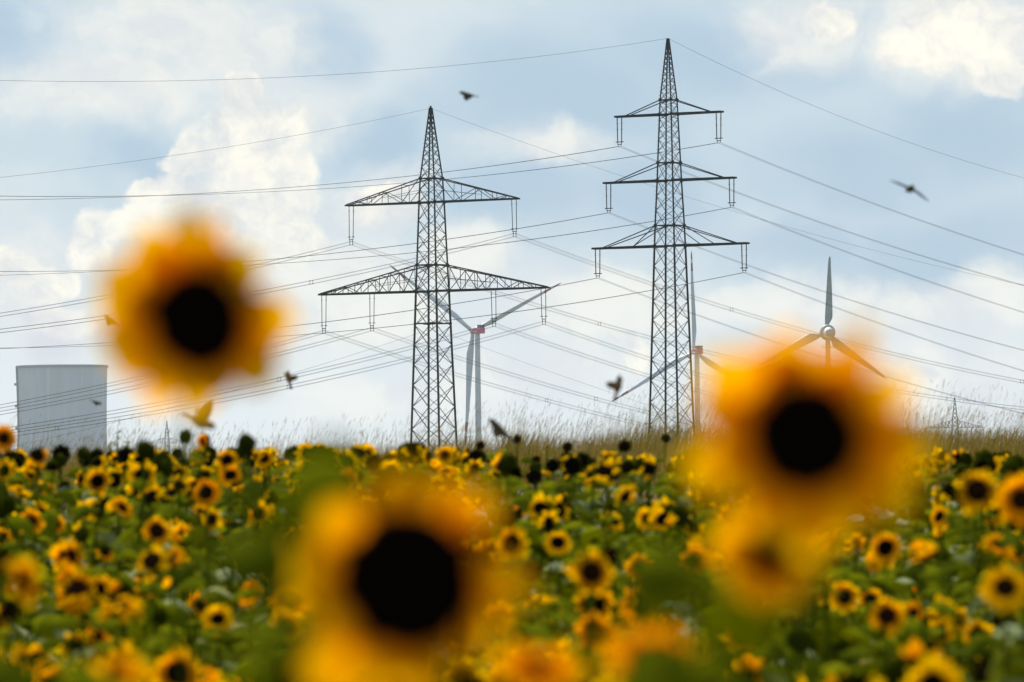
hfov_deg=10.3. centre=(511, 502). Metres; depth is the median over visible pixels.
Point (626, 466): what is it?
sunflower
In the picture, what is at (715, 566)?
sunflower
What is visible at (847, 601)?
sunflower
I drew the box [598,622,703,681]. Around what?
sunflower
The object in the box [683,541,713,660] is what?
sunflower
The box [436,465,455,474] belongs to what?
sunflower
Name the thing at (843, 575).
sunflower
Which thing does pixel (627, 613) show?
sunflower
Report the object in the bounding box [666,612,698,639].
sunflower
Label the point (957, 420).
electricity pylon
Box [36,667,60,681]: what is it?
sunflower
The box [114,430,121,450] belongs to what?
weed
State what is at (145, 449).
sunflower
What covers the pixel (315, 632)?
sunflower
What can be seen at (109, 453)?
sunflower
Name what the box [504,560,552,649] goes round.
sunflower
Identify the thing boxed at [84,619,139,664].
sunflower
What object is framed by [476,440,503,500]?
sunflower
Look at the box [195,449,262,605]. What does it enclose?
sunflower
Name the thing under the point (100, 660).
sunflower
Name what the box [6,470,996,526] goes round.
ground
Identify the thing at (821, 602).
sunflower
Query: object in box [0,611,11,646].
sunflower
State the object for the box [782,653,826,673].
sunflower
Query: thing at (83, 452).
sunflower
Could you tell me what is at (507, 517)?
sunflower
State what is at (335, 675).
sunflower
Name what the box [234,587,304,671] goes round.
sunflower
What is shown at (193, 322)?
sunflower
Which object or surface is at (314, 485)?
leaf
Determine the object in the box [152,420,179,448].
electricity pylon
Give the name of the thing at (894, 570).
sunflower
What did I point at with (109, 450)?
weed
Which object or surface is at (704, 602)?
sunflower
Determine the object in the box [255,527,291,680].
sunflower
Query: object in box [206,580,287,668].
sunflower
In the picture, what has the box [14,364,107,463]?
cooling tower
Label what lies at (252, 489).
sunflower
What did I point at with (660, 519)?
sunflower
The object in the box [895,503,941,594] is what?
sunflower
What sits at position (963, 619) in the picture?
sunflower
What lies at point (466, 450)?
sunflower
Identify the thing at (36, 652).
sunflower
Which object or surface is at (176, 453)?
sunflower
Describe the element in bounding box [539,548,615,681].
sunflower
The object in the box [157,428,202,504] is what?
sunflower
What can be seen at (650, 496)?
sunflower
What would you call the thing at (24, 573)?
sunflower
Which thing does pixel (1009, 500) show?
sunflower
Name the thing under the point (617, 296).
power cable
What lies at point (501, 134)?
earth wire
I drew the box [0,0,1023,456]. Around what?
sky
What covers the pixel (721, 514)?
sunflower
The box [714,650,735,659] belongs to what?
sunflower
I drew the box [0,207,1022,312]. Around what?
power cable
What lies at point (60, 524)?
sunflower
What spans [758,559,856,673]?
sunflower
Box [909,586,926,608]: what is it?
sunflower
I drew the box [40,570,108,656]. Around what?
sunflower
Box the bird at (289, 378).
[284,370,297,388]
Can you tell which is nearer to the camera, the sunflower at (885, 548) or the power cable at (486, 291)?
the sunflower at (885, 548)
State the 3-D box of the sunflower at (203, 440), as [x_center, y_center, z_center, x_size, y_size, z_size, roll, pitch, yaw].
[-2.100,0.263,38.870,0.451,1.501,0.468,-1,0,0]
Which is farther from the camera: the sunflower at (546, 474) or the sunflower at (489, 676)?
the sunflower at (546, 474)
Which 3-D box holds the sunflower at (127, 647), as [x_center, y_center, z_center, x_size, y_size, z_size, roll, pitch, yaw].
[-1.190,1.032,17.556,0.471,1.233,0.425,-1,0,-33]
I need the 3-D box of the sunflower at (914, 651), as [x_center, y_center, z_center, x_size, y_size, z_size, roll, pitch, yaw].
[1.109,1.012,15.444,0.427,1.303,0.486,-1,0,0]
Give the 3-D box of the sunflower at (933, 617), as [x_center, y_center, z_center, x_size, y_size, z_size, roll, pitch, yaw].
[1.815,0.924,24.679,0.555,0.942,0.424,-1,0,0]
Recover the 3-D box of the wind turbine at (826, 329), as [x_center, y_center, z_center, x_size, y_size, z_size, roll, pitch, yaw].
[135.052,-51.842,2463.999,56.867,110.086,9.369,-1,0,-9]
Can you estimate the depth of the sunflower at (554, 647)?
20.91 m
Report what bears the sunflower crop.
on the ground at (526, 516)
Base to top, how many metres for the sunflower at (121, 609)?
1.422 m
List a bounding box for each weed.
[106,441,116,466]
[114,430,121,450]
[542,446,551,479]
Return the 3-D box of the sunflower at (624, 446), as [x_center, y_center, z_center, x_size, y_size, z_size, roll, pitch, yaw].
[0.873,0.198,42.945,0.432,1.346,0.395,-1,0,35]
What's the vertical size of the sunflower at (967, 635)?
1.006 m
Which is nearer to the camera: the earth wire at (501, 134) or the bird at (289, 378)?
the bird at (289, 378)
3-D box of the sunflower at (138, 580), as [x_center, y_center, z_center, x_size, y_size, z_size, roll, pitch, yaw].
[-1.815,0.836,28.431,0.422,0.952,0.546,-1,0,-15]
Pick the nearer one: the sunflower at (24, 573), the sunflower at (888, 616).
the sunflower at (24, 573)
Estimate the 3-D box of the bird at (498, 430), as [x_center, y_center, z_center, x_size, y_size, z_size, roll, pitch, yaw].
[-0.073,-0.424,34.001,0.219,0.070,0.056,42,29,15]
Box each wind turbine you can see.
[390,265,560,444]
[612,251,704,433]
[805,256,879,372]
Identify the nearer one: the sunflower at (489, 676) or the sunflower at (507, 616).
the sunflower at (489, 676)
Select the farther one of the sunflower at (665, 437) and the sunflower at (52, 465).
the sunflower at (665, 437)
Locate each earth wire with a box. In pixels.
[0,38,1022,177]
[0,109,1020,284]
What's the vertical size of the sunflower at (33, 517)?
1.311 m
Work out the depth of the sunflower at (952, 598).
26.85 m
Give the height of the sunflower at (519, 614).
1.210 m
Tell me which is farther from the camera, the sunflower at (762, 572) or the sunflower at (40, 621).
the sunflower at (40, 621)
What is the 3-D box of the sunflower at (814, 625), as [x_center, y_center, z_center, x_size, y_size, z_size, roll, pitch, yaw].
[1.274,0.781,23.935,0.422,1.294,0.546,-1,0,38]
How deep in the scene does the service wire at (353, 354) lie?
839.77 m
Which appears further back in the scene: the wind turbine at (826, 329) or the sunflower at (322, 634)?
the wind turbine at (826, 329)
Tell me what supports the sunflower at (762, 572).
on the ground at (526, 516)
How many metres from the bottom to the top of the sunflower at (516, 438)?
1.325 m
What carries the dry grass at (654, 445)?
on the ground at (526, 516)
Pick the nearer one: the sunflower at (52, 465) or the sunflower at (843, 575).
the sunflower at (843, 575)
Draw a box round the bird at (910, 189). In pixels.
[890,180,928,201]
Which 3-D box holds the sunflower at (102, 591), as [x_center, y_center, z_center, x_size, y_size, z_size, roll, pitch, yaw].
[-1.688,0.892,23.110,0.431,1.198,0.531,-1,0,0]
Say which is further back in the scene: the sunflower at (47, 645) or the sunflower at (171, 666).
the sunflower at (47, 645)
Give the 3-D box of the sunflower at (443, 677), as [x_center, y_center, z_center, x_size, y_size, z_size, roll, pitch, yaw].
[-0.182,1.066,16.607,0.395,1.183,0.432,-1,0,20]
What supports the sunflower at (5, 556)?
on the ground at (526, 516)
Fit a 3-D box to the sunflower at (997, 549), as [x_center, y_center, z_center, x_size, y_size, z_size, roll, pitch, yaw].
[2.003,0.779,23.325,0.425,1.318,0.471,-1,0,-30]
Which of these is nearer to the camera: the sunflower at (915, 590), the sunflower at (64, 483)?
the sunflower at (915, 590)
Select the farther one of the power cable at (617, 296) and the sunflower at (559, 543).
the power cable at (617, 296)
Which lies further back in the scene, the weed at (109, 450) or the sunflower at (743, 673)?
the weed at (109, 450)
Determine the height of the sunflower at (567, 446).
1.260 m
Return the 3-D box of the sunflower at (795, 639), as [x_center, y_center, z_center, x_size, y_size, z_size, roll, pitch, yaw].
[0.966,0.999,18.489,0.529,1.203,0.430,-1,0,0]
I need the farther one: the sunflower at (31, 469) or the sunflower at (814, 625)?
the sunflower at (31, 469)
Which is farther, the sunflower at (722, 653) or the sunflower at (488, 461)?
the sunflower at (488, 461)
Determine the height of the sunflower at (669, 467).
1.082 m
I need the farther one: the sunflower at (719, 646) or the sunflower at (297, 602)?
the sunflower at (719, 646)
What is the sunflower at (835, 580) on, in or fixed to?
on the ground at (526, 516)
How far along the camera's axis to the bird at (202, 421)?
26.98 m
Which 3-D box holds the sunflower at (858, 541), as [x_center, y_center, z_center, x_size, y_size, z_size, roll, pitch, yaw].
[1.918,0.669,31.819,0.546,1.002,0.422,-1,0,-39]
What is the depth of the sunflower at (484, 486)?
47.51 m
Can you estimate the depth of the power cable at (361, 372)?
800.78 m
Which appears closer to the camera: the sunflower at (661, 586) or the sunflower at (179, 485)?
the sunflower at (661, 586)
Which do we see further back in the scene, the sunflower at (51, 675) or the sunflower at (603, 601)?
the sunflower at (603, 601)
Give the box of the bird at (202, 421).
[181,404,216,428]
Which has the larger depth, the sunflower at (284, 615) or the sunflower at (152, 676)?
the sunflower at (284, 615)
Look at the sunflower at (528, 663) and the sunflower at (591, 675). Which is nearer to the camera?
the sunflower at (528, 663)
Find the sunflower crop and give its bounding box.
[0,440,1023,681]
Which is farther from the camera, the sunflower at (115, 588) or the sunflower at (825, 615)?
the sunflower at (825, 615)
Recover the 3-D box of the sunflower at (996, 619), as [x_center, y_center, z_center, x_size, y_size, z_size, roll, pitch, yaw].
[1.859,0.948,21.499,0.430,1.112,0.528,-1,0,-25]
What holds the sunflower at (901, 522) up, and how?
on the ground at (526, 516)
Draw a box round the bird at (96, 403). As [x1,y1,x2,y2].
[89,399,100,405]
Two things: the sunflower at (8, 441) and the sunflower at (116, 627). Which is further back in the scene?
the sunflower at (8, 441)
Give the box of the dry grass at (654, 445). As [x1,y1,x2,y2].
[1,372,1023,526]
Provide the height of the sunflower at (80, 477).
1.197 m
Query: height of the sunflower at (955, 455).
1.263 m
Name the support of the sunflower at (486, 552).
on the ground at (526, 516)
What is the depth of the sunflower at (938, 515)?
30.44 m
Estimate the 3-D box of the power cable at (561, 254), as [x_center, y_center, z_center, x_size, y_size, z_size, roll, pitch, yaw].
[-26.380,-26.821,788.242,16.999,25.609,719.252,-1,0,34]
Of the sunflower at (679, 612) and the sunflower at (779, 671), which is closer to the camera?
the sunflower at (779, 671)
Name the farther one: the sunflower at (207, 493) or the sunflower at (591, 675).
the sunflower at (207, 493)
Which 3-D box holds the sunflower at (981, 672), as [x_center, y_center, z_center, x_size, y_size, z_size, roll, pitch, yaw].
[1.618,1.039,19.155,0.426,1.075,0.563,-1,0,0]
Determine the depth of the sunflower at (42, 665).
21.48 m
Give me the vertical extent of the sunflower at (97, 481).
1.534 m
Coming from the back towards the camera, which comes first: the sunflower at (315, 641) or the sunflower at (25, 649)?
the sunflower at (25, 649)
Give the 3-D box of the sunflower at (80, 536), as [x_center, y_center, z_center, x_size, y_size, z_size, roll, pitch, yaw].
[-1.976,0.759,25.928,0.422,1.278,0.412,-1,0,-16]
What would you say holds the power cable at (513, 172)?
hanging from the electricity pylon at (665, 114)
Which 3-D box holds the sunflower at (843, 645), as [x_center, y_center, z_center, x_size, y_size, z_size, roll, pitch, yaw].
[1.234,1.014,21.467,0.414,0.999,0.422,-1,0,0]
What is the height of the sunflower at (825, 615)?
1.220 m
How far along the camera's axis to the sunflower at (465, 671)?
15.04 m
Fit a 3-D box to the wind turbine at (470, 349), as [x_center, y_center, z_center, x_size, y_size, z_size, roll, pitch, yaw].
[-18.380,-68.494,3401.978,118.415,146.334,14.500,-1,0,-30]
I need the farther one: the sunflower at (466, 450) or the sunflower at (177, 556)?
the sunflower at (466, 450)
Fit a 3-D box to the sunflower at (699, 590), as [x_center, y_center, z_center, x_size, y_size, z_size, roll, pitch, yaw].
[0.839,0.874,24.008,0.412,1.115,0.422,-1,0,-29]
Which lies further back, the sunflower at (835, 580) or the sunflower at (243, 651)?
the sunflower at (835, 580)
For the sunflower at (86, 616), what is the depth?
22.43 m
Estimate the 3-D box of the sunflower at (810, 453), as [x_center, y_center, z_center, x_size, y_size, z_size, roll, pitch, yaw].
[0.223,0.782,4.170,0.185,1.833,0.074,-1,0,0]
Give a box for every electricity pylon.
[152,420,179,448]
[318,106,549,446]
[591,38,749,443]
[930,399,981,434]
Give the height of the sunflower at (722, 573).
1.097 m
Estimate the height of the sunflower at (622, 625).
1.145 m
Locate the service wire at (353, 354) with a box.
[13,329,697,446]
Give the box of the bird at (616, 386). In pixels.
[606,374,622,399]
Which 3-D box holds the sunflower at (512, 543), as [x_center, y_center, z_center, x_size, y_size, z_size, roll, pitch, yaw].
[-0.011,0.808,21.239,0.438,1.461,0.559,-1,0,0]
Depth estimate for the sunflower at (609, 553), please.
23.13 m
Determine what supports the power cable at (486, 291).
hanging from the electricity pylon at (443, 201)
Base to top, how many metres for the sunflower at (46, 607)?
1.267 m
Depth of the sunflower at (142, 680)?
16.39 m
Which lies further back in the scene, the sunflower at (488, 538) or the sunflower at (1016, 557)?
the sunflower at (1016, 557)
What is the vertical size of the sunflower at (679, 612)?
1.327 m
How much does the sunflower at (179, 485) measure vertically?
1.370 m
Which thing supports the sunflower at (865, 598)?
on the ground at (526, 516)
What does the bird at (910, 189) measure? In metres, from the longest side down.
0.275 x 0.175 x 0.079 m
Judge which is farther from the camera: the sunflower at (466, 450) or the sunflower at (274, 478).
the sunflower at (466, 450)
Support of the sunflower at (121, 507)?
on the ground at (526, 516)
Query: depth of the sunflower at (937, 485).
44.73 m
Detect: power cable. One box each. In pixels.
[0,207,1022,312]
[0,233,1023,382]
[0,242,1022,409]
[0,328,708,428]
[0,330,675,430]
[1,278,1021,413]
[12,323,701,429]
[15,143,1021,254]
[15,321,704,435]
[17,146,1022,285]
[20,213,1023,350]
[23,272,1023,370]
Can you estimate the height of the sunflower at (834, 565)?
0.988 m
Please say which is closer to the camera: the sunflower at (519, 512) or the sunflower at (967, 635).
the sunflower at (967, 635)
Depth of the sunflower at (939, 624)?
23.60 m
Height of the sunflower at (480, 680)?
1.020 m
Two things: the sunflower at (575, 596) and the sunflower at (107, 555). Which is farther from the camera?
the sunflower at (107, 555)
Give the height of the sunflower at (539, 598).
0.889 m
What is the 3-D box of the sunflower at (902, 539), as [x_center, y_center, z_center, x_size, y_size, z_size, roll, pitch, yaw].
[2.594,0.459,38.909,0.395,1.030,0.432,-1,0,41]
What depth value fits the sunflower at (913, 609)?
23.18 m
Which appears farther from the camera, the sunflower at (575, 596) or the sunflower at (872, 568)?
the sunflower at (872, 568)
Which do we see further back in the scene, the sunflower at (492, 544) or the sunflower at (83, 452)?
the sunflower at (83, 452)
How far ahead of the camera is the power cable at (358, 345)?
872.93 m
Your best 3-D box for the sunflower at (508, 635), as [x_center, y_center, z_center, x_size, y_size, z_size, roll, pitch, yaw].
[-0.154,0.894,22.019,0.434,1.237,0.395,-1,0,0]
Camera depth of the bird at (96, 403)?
51.98 m
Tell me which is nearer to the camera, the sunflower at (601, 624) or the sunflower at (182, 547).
the sunflower at (601, 624)
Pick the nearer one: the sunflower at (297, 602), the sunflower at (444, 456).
the sunflower at (297, 602)
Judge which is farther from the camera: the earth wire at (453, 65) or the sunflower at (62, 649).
the earth wire at (453, 65)
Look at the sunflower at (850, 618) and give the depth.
27.28 m
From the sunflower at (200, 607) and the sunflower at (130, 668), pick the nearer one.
the sunflower at (130, 668)
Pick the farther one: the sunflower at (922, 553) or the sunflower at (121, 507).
the sunflower at (121, 507)
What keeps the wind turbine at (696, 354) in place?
on the ground at (526, 516)
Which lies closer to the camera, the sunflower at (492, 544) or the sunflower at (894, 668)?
the sunflower at (894, 668)
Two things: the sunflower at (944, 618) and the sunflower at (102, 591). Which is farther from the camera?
the sunflower at (102, 591)
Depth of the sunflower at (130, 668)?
8.03 m
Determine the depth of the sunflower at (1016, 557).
28.00 m
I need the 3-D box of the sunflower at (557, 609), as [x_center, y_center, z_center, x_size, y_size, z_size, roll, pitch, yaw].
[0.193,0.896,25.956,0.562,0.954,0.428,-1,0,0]
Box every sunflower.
[0,424,42,638]
[0,549,44,649]
[0,598,35,677]
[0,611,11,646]
[0,641,114,681]
[1,507,57,644]
[3,447,66,639]
[4,557,40,664]
[11,539,99,657]
[12,644,36,666]
[23,463,54,584]
[23,515,85,629]
[24,459,87,585]
[28,643,50,672]
[30,564,96,655]
[31,539,103,672]
[33,655,52,677]
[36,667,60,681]
[39,574,117,660]
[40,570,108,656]
[41,529,108,615]
[45,540,93,658]
[54,446,96,523]
[54,480,80,524]
[54,566,117,658]
[54,631,87,658]
[60,595,176,681]
[62,470,84,548]
[62,654,102,664]
[75,467,136,656]
[78,612,117,648]
[78,656,94,667]
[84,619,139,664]
[85,497,174,639]
[88,575,139,658]
[88,579,151,663]
[89,654,150,681]
[94,542,116,620]
[97,207,297,681]
[101,600,131,657]
[103,639,138,664]
[105,516,202,658]
[106,450,124,532]
[112,439,185,630]
[127,577,149,644]
[128,575,156,652]
[133,544,202,669]
[138,661,156,681]
[147,655,164,681]
[148,474,222,597]
[148,604,171,662]
[149,543,223,681]
[153,645,204,681]
[155,544,211,641]
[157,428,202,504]
[165,478,245,673]
[169,448,181,480]
[185,432,234,512]
[185,590,226,645]
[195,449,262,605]
[195,463,263,649]
[195,603,235,674]
[198,666,226,681]
[202,432,278,659]
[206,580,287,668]
[218,484,317,681]
[222,590,278,681]
[231,648,255,664]
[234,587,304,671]
[236,581,263,644]
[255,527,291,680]
[271,476,279,486]
[272,608,304,679]
[284,641,307,671]
[285,476,326,639]
[286,537,319,648]
[293,466,538,681]
[297,623,319,641]
[304,638,319,646]
[305,646,452,681]
[435,447,453,466]
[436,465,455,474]
[440,667,448,681]
[443,659,487,681]
[449,633,510,668]
[450,547,512,660]
[464,447,491,502]
[464,527,524,660]
[475,606,553,673]
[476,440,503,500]
[476,458,510,522]
[476,481,494,497]
[476,523,555,669]
[476,666,490,681]
[485,663,514,681]
[487,538,528,642]
[490,639,588,681]
[491,478,520,508]
[492,608,524,648]
[494,434,533,499]
[494,507,547,637]
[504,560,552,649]
[513,506,533,553]
[520,530,590,679]
[520,595,589,680]
[521,456,554,497]
[524,593,561,637]
[526,471,556,519]
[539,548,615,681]
[546,591,624,681]
[550,442,595,523]
[550,637,604,677]
[568,587,614,681]
[570,567,622,651]
[575,610,617,679]
[589,544,626,676]
[589,659,594,681]
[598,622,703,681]
[600,551,644,660]
[602,460,646,533]
[606,440,644,517]
[616,587,644,630]
[617,533,767,681]
[617,618,648,633]
[618,601,641,632]
[620,506,699,637]
[643,493,655,499]
[651,433,675,487]
[656,462,672,499]
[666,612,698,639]
[675,534,737,656]
[680,318,933,681]
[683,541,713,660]
[687,578,736,660]
[689,571,729,641]
[690,591,737,655]
[691,560,729,653]
[692,637,760,681]
[704,498,787,681]
[708,499,830,681]
[708,503,729,572]
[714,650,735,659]
[719,639,792,681]
[736,657,764,681]
[737,670,752,676]
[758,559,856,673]
[763,586,843,681]
[774,598,838,669]
[782,567,867,665]
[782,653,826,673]
[786,625,850,676]
[787,541,856,681]
[789,584,831,659]
[792,542,879,681]
[816,578,854,663]
[816,606,845,618]
[817,561,865,622]
[817,577,860,618]
[817,581,882,679]
[831,532,930,679]
[832,638,857,673]
[838,596,907,663]
[845,553,909,667]
[848,589,880,623]
[849,533,894,603]
[850,546,914,639]
[858,514,910,558]
[861,567,908,658]
[867,512,912,600]
[877,540,957,655]
[881,653,916,681]
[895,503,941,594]
[896,566,970,681]
[899,504,972,599]
[899,636,953,668]
[904,598,942,636]
[907,473,948,546]
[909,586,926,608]
[919,639,938,651]
[924,462,954,531]
[925,559,966,659]
[925,609,958,652]
[929,618,959,658]
[930,449,963,543]
[931,594,966,659]
[936,469,1023,681]
[947,607,969,670]
[951,497,1016,671]
[954,532,1023,654]
[962,619,994,671]
[963,654,993,681]
[964,561,1023,681]
[970,610,1023,681]
[973,472,1023,681]
[989,636,1023,681]
[1008,548,1022,624]
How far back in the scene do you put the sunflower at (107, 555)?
30.45 m
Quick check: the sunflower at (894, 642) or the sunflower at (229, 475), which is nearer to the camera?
the sunflower at (894, 642)
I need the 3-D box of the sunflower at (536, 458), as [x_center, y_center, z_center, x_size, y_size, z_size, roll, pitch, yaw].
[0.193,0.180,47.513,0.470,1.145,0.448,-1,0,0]
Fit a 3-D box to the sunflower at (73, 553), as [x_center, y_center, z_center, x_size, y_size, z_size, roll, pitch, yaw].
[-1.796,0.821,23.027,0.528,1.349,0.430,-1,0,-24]
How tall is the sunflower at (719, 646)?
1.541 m
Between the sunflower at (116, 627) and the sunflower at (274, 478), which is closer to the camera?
the sunflower at (116, 627)
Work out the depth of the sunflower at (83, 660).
19.41 m
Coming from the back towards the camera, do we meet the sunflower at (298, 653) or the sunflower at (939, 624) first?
the sunflower at (939, 624)
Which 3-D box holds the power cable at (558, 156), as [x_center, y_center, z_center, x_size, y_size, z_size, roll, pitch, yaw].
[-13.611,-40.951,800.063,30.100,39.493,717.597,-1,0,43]
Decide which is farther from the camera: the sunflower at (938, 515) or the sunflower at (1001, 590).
the sunflower at (938, 515)
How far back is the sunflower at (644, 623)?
24.98 m
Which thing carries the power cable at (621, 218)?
hanging from the electricity pylon at (665, 114)
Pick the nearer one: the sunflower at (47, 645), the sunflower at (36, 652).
the sunflower at (47, 645)
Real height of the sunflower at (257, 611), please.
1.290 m
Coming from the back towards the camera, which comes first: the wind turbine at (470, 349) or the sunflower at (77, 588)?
the wind turbine at (470, 349)
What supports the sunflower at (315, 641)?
on the ground at (526, 516)
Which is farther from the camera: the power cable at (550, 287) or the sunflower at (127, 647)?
the power cable at (550, 287)
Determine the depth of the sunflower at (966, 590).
26.82 m
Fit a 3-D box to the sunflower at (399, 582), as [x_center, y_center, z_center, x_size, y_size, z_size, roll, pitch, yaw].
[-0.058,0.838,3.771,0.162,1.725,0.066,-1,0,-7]
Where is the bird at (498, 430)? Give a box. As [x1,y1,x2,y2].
[488,418,514,442]
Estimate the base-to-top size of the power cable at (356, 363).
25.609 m
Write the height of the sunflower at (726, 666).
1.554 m
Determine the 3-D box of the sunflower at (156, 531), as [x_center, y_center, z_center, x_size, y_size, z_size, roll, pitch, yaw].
[-1.551,0.749,24.579,0.537,1.382,0.433,-1,0,0]
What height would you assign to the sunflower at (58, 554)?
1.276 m
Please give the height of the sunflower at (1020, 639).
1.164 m
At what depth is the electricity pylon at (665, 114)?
849.75 m
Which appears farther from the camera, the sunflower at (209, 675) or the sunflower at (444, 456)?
the sunflower at (444, 456)
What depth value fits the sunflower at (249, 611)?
30.45 m
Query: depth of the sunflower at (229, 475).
29.18 m
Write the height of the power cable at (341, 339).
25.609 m
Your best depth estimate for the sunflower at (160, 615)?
19.06 m
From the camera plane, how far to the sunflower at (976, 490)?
17.08 m
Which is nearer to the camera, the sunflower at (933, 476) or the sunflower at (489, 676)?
the sunflower at (489, 676)
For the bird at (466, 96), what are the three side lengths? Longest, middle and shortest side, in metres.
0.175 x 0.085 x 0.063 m
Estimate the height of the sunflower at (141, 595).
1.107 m
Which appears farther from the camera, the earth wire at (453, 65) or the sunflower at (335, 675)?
the earth wire at (453, 65)
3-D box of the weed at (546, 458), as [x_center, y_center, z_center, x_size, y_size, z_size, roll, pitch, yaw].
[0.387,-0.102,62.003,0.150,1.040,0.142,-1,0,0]
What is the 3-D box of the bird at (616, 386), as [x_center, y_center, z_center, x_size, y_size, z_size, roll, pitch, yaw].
[0.609,-0.669,32.995,0.068,0.155,0.153,-1,0,-29]
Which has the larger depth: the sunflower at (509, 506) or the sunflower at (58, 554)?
the sunflower at (509, 506)
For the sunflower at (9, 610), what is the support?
on the ground at (526, 516)
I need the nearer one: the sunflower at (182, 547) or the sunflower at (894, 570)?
the sunflower at (894, 570)
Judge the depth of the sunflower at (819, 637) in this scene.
22.70 m
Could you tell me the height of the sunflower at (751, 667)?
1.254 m
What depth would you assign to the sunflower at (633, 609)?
18.89 m
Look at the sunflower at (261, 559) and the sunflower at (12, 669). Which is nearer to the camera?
the sunflower at (261, 559)
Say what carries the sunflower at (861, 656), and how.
on the ground at (526, 516)
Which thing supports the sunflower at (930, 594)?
on the ground at (526, 516)
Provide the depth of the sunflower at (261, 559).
5.76 m
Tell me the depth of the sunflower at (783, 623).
22.75 m
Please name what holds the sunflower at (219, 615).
on the ground at (526, 516)
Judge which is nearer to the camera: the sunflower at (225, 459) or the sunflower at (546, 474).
the sunflower at (225, 459)
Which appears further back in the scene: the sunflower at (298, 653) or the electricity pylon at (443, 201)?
the electricity pylon at (443, 201)
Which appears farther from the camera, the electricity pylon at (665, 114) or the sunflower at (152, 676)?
the electricity pylon at (665, 114)
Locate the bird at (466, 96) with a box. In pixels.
[459,91,478,100]
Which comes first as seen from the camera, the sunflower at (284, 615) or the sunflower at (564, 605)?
the sunflower at (564, 605)
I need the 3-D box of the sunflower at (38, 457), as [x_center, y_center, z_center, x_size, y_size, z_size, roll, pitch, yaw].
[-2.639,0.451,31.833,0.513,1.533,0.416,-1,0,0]
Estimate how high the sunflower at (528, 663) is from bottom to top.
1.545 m
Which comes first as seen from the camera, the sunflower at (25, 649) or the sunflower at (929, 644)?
the sunflower at (25, 649)
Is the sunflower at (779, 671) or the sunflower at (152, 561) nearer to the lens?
the sunflower at (779, 671)

